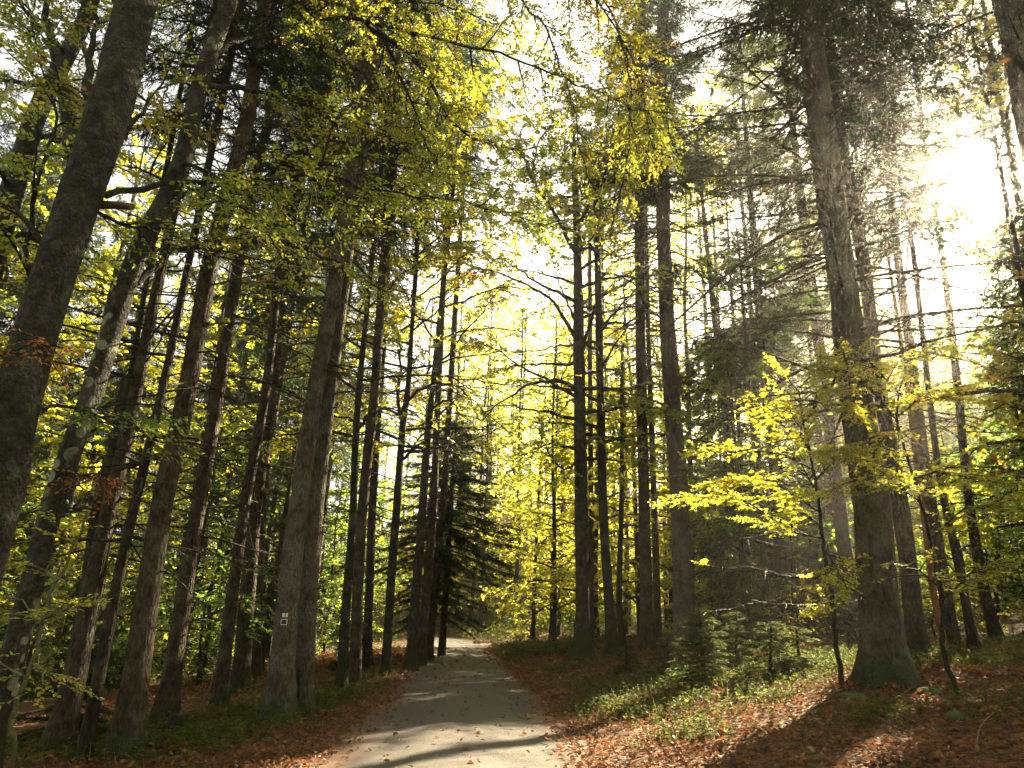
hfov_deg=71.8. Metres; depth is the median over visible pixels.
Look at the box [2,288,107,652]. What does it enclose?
beech tree
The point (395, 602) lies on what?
beech sapling
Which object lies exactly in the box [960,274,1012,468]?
spruce tree
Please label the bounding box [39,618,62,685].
beech sapling
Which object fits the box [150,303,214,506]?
spruce tree
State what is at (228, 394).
spruce tree
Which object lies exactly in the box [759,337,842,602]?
beech tree
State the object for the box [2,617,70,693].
beech sapling
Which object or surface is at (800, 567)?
beech sapling
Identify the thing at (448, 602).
silver fir
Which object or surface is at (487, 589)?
beech tree
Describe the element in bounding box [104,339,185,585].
beech tree
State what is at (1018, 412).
beech tree
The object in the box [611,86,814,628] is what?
beech tree
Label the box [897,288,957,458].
spruce tree
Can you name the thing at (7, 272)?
spruce tree
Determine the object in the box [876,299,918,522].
spruce tree
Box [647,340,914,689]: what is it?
beech sapling
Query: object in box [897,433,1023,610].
beech sapling
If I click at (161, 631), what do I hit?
beech sapling
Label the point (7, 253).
beech tree
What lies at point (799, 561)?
young spruce
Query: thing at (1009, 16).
spruce tree
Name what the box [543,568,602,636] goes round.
beech sapling
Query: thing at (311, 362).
spruce tree
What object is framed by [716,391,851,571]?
beech tree
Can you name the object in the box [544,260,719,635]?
beech tree
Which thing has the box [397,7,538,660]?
spruce tree
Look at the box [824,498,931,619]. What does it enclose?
beech sapling
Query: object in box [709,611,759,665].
fir sapling
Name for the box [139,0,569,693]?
beech tree
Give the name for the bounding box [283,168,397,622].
spruce tree
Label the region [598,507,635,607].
beech sapling
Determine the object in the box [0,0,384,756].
spruce tree
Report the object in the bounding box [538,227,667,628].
beech tree
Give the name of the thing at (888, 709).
fern
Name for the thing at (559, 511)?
beech tree
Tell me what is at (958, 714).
mossy stone
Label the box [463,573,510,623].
beech sapling
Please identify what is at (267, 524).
spruce tree
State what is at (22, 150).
beech tree
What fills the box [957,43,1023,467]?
spruce tree
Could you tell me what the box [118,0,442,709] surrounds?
spruce tree
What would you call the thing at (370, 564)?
spruce tree
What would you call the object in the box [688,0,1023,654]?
spruce tree
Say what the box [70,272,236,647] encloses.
beech tree
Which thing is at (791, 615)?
young conifer tree
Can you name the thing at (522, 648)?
undergrowth
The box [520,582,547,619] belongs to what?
beech sapling
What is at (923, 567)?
beech sapling
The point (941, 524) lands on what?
beech sapling
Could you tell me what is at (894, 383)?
beech tree
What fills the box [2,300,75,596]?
spruce tree
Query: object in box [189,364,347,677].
tree
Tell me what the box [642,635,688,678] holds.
fir sapling
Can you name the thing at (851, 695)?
mossy stone
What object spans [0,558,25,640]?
young spruce
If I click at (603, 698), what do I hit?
mossy stone
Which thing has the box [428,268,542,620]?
beech tree
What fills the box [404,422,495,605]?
beech tree
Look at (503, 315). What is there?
beech tree
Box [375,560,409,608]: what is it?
beech sapling
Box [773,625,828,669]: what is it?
fir sapling
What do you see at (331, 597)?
beech sapling
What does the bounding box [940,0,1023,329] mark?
spruce tree
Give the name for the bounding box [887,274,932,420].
spruce tree
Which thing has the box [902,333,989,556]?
beech tree
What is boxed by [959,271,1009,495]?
spruce tree
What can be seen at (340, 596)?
beech sapling
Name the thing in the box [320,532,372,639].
beech sapling
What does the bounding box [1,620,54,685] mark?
beech sapling
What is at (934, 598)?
dead tree
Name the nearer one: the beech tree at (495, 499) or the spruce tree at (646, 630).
the spruce tree at (646, 630)
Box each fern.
[26,745,96,765]
[729,688,757,695]
[861,707,897,714]
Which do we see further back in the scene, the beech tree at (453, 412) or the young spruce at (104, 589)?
the beech tree at (453, 412)
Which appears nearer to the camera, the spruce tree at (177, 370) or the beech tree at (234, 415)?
the beech tree at (234, 415)
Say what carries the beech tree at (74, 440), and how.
on the forest floor
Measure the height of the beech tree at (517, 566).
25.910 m
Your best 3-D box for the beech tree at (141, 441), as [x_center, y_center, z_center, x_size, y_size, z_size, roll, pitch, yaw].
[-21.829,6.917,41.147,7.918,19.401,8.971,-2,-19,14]
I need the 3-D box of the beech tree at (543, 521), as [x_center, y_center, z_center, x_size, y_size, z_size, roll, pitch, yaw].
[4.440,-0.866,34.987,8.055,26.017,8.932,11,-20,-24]
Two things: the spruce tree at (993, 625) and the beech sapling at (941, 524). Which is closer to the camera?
the spruce tree at (993, 625)
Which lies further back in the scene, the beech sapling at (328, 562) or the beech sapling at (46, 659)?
the beech sapling at (328, 562)
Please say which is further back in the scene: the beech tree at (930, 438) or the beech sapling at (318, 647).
the beech tree at (930, 438)
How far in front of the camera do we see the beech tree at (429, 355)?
56.88 m
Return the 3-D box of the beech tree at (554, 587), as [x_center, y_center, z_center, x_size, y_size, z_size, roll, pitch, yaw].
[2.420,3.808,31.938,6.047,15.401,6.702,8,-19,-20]
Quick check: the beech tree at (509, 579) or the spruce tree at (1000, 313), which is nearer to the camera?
the spruce tree at (1000, 313)
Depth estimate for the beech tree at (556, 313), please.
58.26 m
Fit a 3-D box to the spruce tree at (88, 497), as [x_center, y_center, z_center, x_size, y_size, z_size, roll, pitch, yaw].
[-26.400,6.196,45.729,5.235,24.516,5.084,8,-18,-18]
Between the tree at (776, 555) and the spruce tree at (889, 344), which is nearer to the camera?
the tree at (776, 555)
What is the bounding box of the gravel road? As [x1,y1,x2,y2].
[306,624,589,767]
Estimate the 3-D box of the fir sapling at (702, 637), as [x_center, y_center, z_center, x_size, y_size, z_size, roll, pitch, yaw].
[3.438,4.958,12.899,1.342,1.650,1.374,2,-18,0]
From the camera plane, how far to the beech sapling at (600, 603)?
29.64 m
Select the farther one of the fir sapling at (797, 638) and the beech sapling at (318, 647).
the beech sapling at (318, 647)
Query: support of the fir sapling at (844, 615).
on the forest floor
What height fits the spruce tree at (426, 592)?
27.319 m
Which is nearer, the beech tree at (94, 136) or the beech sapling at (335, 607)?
the beech tree at (94, 136)
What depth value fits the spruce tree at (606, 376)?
77.53 m
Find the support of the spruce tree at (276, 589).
on the forest floor
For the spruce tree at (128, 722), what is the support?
on the forest floor
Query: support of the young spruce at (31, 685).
on the forest floor
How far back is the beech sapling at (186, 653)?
34.17 m
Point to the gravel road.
(503, 746)
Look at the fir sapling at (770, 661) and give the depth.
12.94 m
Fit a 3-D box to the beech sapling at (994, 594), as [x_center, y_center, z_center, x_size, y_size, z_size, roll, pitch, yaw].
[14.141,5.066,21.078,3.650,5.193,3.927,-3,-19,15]
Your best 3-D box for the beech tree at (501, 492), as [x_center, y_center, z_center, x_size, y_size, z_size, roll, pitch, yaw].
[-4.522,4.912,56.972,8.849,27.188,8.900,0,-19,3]
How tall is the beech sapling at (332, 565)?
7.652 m
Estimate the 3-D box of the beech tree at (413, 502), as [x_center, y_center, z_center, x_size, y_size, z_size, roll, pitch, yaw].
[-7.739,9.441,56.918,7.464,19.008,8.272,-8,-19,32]
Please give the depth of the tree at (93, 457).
30.22 m
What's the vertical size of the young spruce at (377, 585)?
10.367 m
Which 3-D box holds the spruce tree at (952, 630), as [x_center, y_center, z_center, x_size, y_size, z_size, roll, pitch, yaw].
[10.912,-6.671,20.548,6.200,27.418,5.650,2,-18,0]
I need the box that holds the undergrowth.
[3,552,1023,767]
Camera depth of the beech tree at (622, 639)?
24.90 m
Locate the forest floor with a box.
[5,510,1023,767]
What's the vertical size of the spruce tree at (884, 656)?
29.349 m
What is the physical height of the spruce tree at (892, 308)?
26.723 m
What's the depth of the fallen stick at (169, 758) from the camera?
7.75 m
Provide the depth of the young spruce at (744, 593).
20.22 m
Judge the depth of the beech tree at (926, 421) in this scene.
51.92 m
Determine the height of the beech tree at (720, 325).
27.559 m
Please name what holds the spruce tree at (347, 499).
on the forest floor
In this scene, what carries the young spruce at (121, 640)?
on the forest floor
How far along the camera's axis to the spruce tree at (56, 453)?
46.48 m
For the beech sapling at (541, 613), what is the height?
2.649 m
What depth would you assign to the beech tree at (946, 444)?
45.89 m
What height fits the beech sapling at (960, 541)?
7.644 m
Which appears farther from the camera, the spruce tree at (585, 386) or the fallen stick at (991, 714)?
the spruce tree at (585, 386)
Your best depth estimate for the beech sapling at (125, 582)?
23.57 m
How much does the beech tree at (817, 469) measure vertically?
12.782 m
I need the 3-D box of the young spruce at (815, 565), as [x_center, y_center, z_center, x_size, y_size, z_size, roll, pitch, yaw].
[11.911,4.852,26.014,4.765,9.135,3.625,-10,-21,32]
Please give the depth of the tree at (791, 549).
28.65 m
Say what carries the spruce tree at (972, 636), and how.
on the forest floor
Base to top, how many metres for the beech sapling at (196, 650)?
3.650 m
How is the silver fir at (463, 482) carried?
on the forest floor
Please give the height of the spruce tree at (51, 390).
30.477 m
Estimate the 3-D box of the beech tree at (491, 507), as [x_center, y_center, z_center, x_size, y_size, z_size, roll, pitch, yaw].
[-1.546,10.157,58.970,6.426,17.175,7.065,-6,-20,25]
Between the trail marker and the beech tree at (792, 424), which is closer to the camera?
the trail marker
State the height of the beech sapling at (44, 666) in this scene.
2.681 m
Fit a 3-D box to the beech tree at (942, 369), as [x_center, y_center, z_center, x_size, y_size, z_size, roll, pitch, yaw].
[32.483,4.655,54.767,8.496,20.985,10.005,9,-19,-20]
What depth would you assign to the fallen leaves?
9.26 m
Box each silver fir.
[365,417,528,655]
[382,501,487,645]
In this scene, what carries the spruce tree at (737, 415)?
on the forest floor
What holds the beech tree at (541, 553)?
on the forest floor
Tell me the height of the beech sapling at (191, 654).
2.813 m
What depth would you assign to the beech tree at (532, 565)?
36.15 m
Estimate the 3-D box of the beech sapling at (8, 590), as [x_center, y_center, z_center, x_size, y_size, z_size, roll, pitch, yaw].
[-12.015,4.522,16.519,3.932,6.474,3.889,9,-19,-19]
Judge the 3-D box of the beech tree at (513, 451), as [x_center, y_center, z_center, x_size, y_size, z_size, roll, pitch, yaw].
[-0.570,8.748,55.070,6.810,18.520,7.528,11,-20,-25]
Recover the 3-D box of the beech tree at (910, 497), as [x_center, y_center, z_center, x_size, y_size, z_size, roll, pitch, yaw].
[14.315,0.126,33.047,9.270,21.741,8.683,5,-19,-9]
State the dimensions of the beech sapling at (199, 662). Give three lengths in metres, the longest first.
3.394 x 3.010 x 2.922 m
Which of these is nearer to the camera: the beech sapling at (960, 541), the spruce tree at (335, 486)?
the beech sapling at (960, 541)
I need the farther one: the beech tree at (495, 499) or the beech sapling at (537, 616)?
the beech tree at (495, 499)
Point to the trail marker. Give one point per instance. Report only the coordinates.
(283, 621)
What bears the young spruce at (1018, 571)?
on the forest floor
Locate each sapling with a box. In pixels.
[0,454,76,671]
[0,504,111,767]
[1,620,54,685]
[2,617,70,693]
[2,637,56,688]
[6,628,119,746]
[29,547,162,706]
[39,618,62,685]
[57,472,222,650]
[92,415,274,655]
[126,441,279,683]
[127,570,234,681]
[150,597,205,674]
[151,558,263,685]
[154,549,215,663]
[155,600,206,664]
[158,520,236,672]
[183,604,235,674]
[188,585,239,671]
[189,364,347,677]
[236,484,349,641]
[275,482,383,653]
[315,574,381,653]
[315,575,382,655]
[318,539,336,622]
[318,553,364,630]
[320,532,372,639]
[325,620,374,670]
[363,576,385,611]
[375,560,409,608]
[379,570,420,615]
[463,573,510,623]
[492,578,548,635]
[500,600,529,626]
[506,597,549,637]
[507,530,540,591]
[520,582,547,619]
[522,554,566,613]
[526,589,549,623]
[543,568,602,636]
[572,594,635,639]
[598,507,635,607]
[598,509,668,625]
[606,645,651,675]
[638,514,724,635]
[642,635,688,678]
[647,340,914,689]
[663,558,722,626]
[665,608,742,686]
[671,510,772,638]
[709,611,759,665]
[733,621,804,680]
[757,487,823,596]
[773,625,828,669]
[795,314,1023,695]
[816,583,858,645]
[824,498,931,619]
[896,533,928,607]
[896,536,978,633]
[896,559,932,613]
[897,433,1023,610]
[898,566,979,636]
[899,491,1002,614]
[906,470,997,583]
[918,469,1023,634]
[926,421,1023,615]
[928,564,1023,618]
[946,468,1013,582]
[986,427,1023,585]
[991,536,1022,602]
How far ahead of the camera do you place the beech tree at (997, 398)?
19.26 m
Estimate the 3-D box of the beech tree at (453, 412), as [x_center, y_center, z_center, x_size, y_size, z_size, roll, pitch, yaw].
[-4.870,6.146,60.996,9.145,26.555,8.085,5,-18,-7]
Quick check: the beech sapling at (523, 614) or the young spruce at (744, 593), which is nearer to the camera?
the young spruce at (744, 593)
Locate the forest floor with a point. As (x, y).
(833, 728)
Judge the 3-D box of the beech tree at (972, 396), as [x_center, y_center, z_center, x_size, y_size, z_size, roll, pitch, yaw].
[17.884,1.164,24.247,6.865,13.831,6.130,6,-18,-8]
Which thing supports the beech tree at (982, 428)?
on the forest floor
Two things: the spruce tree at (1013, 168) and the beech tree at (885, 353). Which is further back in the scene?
the beech tree at (885, 353)
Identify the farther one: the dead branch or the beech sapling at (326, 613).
the beech sapling at (326, 613)
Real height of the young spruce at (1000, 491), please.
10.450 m
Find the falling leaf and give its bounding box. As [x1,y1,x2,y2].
[999,57,1010,63]
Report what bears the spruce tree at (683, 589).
on the forest floor
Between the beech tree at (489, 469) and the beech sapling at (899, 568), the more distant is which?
the beech tree at (489, 469)
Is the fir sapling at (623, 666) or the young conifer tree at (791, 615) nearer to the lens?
the fir sapling at (623, 666)
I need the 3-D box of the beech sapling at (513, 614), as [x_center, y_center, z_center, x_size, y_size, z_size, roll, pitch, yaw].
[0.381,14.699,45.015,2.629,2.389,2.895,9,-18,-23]
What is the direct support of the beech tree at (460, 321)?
on the forest floor
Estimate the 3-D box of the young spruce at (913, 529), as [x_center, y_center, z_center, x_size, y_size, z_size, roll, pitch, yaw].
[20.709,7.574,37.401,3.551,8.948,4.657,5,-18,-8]
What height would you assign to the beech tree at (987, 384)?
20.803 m
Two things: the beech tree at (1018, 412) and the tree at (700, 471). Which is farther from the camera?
the beech tree at (1018, 412)
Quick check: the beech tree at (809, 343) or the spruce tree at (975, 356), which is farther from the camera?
the spruce tree at (975, 356)
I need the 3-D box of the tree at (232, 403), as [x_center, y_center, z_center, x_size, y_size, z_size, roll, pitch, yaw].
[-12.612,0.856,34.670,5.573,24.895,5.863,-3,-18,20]
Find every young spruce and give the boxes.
[0,435,46,672]
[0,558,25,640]
[0,558,79,701]
[1,497,31,637]
[4,531,72,663]
[34,571,127,688]
[37,594,131,685]
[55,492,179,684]
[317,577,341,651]
[319,490,388,642]
[667,426,757,637]
[675,322,817,648]
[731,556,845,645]
[747,460,805,621]
[766,416,835,630]
[785,404,901,635]
[897,450,926,602]
[908,499,951,602]
[963,347,1023,636]
[968,538,1022,603]
[986,429,1021,586]
[987,380,1023,597]
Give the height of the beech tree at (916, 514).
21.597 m
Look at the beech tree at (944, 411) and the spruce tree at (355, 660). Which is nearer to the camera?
the spruce tree at (355, 660)
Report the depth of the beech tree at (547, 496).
60.63 m
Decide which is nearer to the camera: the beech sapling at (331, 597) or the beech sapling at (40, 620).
the beech sapling at (40, 620)
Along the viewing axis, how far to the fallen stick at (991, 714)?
7.07 m
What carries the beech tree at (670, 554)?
on the forest floor
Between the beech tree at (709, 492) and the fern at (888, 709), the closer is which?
the fern at (888, 709)
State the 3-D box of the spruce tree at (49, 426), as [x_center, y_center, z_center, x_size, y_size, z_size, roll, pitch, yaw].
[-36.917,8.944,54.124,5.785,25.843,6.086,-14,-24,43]
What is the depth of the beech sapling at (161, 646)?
28.13 m
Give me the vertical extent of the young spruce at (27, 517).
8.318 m
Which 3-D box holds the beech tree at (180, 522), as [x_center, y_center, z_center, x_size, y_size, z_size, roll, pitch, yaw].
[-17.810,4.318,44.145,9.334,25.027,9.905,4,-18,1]
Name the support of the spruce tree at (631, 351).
on the forest floor
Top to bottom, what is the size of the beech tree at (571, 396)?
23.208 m
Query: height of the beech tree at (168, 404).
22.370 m
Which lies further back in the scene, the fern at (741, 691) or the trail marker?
the fern at (741, 691)
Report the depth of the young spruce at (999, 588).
34.16 m
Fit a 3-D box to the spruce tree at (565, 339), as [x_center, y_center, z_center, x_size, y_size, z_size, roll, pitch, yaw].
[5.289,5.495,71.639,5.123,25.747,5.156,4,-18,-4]
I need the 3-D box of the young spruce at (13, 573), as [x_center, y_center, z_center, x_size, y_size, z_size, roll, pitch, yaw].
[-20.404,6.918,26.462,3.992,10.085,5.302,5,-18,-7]
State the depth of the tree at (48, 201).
27.90 m
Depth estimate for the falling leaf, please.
3.99 m
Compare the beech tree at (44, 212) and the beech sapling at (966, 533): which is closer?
the beech tree at (44, 212)
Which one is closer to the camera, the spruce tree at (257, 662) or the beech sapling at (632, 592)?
the spruce tree at (257, 662)
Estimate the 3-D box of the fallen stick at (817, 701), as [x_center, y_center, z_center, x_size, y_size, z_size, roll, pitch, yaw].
[4.193,4.349,9.656,0.037,0.244,1.581,-11,-22,35]
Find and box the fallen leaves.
[3,629,1023,767]
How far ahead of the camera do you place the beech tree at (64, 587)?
39.03 m
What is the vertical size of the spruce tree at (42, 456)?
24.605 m
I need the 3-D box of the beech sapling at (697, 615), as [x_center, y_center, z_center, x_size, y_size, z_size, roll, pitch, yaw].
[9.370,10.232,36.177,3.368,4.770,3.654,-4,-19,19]
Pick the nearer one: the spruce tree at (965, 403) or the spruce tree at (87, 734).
the spruce tree at (87, 734)
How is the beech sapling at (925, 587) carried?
on the forest floor
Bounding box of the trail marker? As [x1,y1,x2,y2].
[280,619,286,624]
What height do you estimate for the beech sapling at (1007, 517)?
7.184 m
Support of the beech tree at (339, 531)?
on the forest floor
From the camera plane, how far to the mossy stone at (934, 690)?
9.91 m
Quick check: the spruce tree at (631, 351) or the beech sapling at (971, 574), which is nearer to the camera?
the beech sapling at (971, 574)
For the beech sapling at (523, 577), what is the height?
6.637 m
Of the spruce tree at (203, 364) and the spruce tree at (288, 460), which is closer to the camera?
the spruce tree at (288, 460)
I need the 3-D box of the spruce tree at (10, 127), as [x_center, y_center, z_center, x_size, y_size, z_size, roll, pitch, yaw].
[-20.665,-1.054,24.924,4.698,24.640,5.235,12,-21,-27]
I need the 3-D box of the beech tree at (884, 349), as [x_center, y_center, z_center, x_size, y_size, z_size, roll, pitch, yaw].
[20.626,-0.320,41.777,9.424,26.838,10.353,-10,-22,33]
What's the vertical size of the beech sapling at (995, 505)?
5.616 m
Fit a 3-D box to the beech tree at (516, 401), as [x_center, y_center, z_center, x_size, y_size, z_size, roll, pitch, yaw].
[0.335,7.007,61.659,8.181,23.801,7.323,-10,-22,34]
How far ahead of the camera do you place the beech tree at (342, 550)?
35.46 m
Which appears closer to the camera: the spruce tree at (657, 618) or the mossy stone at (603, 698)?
the mossy stone at (603, 698)
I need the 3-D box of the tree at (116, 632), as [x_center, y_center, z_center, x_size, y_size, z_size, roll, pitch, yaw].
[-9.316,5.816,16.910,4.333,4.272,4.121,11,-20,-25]
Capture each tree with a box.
[0,0,157,296]
[0,0,282,613]
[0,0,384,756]
[0,0,421,763]
[0,0,607,585]
[0,0,704,767]
[0,63,115,594]
[0,68,25,332]
[0,73,109,449]
[0,87,80,459]
[0,102,137,666]
[0,111,197,700]
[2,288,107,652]
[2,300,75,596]
[2,442,102,635]
[11,0,348,763]
[11,369,74,569]
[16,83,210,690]
[17,388,57,545]
[18,374,93,599]
[44,309,150,642]
[56,0,406,724]
[57,385,195,626]
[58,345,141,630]
[62,188,291,679]
[64,330,155,585]
[65,346,188,655]
[65,374,112,567]
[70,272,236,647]
[84,370,178,580]
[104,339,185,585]
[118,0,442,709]
[131,273,283,645]
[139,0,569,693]
[139,1,403,693]
[143,260,235,651]
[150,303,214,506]
[176,0,394,676]
[177,0,482,718]
[179,203,286,654]
[180,276,248,524]
[184,181,313,666]
[194,22,562,678]
[204,215,343,624]
[210,302,284,545]
[211,0,479,726]
[253,0,498,685]
[264,333,334,658]
[267,224,361,590]
[267,280,320,596]
[268,51,570,671]
[272,346,404,651]
[273,280,347,551]
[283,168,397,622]
[314,4,478,668]
[320,385,420,644]
[322,332,394,643]
[375,0,528,665]
[375,269,477,612]
[376,391,461,610]
[384,426,454,605]
[395,292,505,616]
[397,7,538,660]
[397,266,503,612]
[399,309,495,596]
[403,66,703,660]
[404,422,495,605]
[406,304,531,626]
[421,356,532,633]
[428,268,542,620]
[453,299,532,602]
[453,412,510,588]
[454,404,514,606]
[462,278,568,624]
[462,390,547,615]
[465,388,549,601]
[469,333,560,600]
[469,342,603,639]
[474,286,572,609]
[481,326,598,639]
[489,312,629,640]
[490,298,573,594]
[496,129,733,657]
[496,145,697,637]
[501,338,618,635]
[504,310,599,595]
[505,402,571,589]
[519,327,637,613]
[523,259,661,609]
[531,416,574,592]
[536,0,1023,690]
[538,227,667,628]
[540,123,637,646]
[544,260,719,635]
[546,321,573,564]
[548,397,573,556]
[555,0,729,651]
[557,219,706,634]
[560,341,672,647]
[569,330,608,477]
[574,0,761,651]
[583,154,726,641]
[586,309,618,446]
[587,186,741,631]
[594,135,774,608]
[598,307,716,627]
[606,319,635,535]
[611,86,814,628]
[649,131,781,638]
[650,356,772,629]
[651,133,814,624]
[654,34,853,628]
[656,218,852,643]
[681,186,805,630]
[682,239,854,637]
[687,34,853,635]
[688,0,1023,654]
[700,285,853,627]
[708,0,902,641]
[715,153,959,631]
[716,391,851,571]
[736,185,950,591]
[744,294,844,566]
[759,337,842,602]
[771,0,1021,645]
[777,179,962,536]
[777,377,894,621]
[789,212,1004,594]
[795,0,1022,651]
[804,299,907,471]
[825,264,952,519]
[835,0,1023,306]
[838,0,1021,640]
[856,266,998,577]
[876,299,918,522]
[878,0,1023,550]
[880,294,919,367]
[881,217,948,649]
[881,351,972,578]
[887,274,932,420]
[889,308,980,559]
[893,296,966,557]
[893,360,978,551]
[896,401,983,545]
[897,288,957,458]
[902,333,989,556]
[911,231,1023,543]
[931,293,988,515]
[934,206,1023,551]
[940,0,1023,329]
[941,357,981,484]
[942,313,1011,471]
[942,387,1015,546]
[955,363,1021,538]
[956,48,1023,434]
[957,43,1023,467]
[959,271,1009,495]
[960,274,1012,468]
[962,309,1021,527]
[969,202,1023,548]
[976,270,1021,491]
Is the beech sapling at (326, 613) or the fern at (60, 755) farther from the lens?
the beech sapling at (326, 613)
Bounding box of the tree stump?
[155,703,190,734]
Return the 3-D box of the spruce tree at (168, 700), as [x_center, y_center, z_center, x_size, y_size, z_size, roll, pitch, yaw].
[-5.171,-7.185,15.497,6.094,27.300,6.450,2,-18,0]
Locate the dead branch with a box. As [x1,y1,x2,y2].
[199,677,213,711]
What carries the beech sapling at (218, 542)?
on the forest floor
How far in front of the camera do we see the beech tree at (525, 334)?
55.12 m
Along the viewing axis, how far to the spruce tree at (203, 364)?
48.71 m
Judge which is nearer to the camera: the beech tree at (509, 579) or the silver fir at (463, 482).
the silver fir at (463, 482)
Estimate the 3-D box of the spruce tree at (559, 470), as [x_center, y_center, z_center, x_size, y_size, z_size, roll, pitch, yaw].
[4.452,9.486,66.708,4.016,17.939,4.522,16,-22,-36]
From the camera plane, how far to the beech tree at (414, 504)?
59.26 m
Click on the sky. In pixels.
(538, 261)
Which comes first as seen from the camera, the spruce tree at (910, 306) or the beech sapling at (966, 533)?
the beech sapling at (966, 533)
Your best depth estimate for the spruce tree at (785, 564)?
28.89 m
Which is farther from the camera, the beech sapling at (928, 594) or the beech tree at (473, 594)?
the beech tree at (473, 594)
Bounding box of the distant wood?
[55,359,1001,595]
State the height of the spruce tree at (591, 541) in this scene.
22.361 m
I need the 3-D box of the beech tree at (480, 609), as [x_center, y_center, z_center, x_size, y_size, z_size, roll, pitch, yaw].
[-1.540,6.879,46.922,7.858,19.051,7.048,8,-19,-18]
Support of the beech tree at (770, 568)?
on the forest floor
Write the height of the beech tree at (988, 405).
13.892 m
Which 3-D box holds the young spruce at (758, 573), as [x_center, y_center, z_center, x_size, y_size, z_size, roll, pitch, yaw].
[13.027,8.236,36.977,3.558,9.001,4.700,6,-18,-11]
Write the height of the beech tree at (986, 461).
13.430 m
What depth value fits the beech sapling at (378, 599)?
59.16 m
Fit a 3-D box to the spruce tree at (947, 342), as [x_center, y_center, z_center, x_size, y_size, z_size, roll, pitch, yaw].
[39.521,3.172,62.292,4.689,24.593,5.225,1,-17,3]
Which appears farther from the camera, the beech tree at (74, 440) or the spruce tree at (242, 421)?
the spruce tree at (242, 421)
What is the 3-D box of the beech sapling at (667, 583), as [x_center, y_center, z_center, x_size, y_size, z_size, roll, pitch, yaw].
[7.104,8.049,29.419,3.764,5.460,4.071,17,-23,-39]
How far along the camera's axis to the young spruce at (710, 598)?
29.53 m
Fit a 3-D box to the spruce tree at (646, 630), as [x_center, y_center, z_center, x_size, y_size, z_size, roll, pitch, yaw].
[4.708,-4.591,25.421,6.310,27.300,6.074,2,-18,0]
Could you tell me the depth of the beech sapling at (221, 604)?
19.66 m
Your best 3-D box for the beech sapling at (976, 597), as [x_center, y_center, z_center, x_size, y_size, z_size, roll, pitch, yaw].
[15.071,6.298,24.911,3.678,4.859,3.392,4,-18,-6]
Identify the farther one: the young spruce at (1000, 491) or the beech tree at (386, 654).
the young spruce at (1000, 491)
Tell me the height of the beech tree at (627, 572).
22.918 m
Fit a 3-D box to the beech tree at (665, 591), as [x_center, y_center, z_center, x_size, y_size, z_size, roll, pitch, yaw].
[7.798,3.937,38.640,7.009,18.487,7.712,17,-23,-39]
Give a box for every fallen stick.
[155,754,187,763]
[804,689,831,714]
[974,712,994,752]
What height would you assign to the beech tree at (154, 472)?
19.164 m
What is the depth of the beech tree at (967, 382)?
57.53 m
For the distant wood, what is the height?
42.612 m
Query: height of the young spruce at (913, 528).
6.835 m
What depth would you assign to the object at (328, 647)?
33.76 m
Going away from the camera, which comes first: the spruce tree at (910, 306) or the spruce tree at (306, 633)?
the spruce tree at (306, 633)
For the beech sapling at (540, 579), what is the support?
on the forest floor
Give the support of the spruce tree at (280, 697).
on the forest floor
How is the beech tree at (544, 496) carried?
on the forest floor
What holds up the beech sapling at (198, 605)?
on the forest floor
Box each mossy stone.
[589,695,622,705]
[837,692,865,699]
[913,687,941,694]
[944,709,969,719]
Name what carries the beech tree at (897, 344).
on the forest floor
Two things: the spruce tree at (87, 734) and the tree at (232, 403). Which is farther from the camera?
the tree at (232, 403)
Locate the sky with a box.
[0,0,1023,557]
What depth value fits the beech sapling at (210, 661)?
29.51 m
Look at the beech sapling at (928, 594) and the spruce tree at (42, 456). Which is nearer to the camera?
the beech sapling at (928, 594)
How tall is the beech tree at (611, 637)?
18.300 m
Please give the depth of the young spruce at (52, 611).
36.51 m
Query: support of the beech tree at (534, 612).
on the forest floor
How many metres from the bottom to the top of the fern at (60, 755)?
0.231 m
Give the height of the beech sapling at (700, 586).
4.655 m
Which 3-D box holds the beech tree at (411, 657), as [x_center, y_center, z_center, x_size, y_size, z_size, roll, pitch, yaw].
[-2.762,-1.990,22.167,9.423,21.057,8.800,2,-18,0]
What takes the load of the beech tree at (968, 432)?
on the forest floor
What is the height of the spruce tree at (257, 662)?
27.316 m
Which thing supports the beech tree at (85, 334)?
on the forest floor
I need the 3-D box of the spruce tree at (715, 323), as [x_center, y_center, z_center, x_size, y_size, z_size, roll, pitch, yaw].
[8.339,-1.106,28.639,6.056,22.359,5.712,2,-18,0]
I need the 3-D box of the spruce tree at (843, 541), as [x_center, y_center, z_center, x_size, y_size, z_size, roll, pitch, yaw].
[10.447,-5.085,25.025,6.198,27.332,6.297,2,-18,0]
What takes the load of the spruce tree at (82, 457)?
on the forest floor
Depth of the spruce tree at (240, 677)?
17.58 m
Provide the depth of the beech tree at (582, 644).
23.03 m
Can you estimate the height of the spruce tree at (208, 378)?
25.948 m
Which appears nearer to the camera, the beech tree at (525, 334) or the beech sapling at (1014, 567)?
the beech sapling at (1014, 567)
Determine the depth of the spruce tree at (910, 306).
59.86 m
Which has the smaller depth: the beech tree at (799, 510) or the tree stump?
the tree stump
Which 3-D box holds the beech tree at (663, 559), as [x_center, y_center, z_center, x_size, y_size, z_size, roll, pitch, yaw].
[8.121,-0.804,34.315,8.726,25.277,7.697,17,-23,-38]

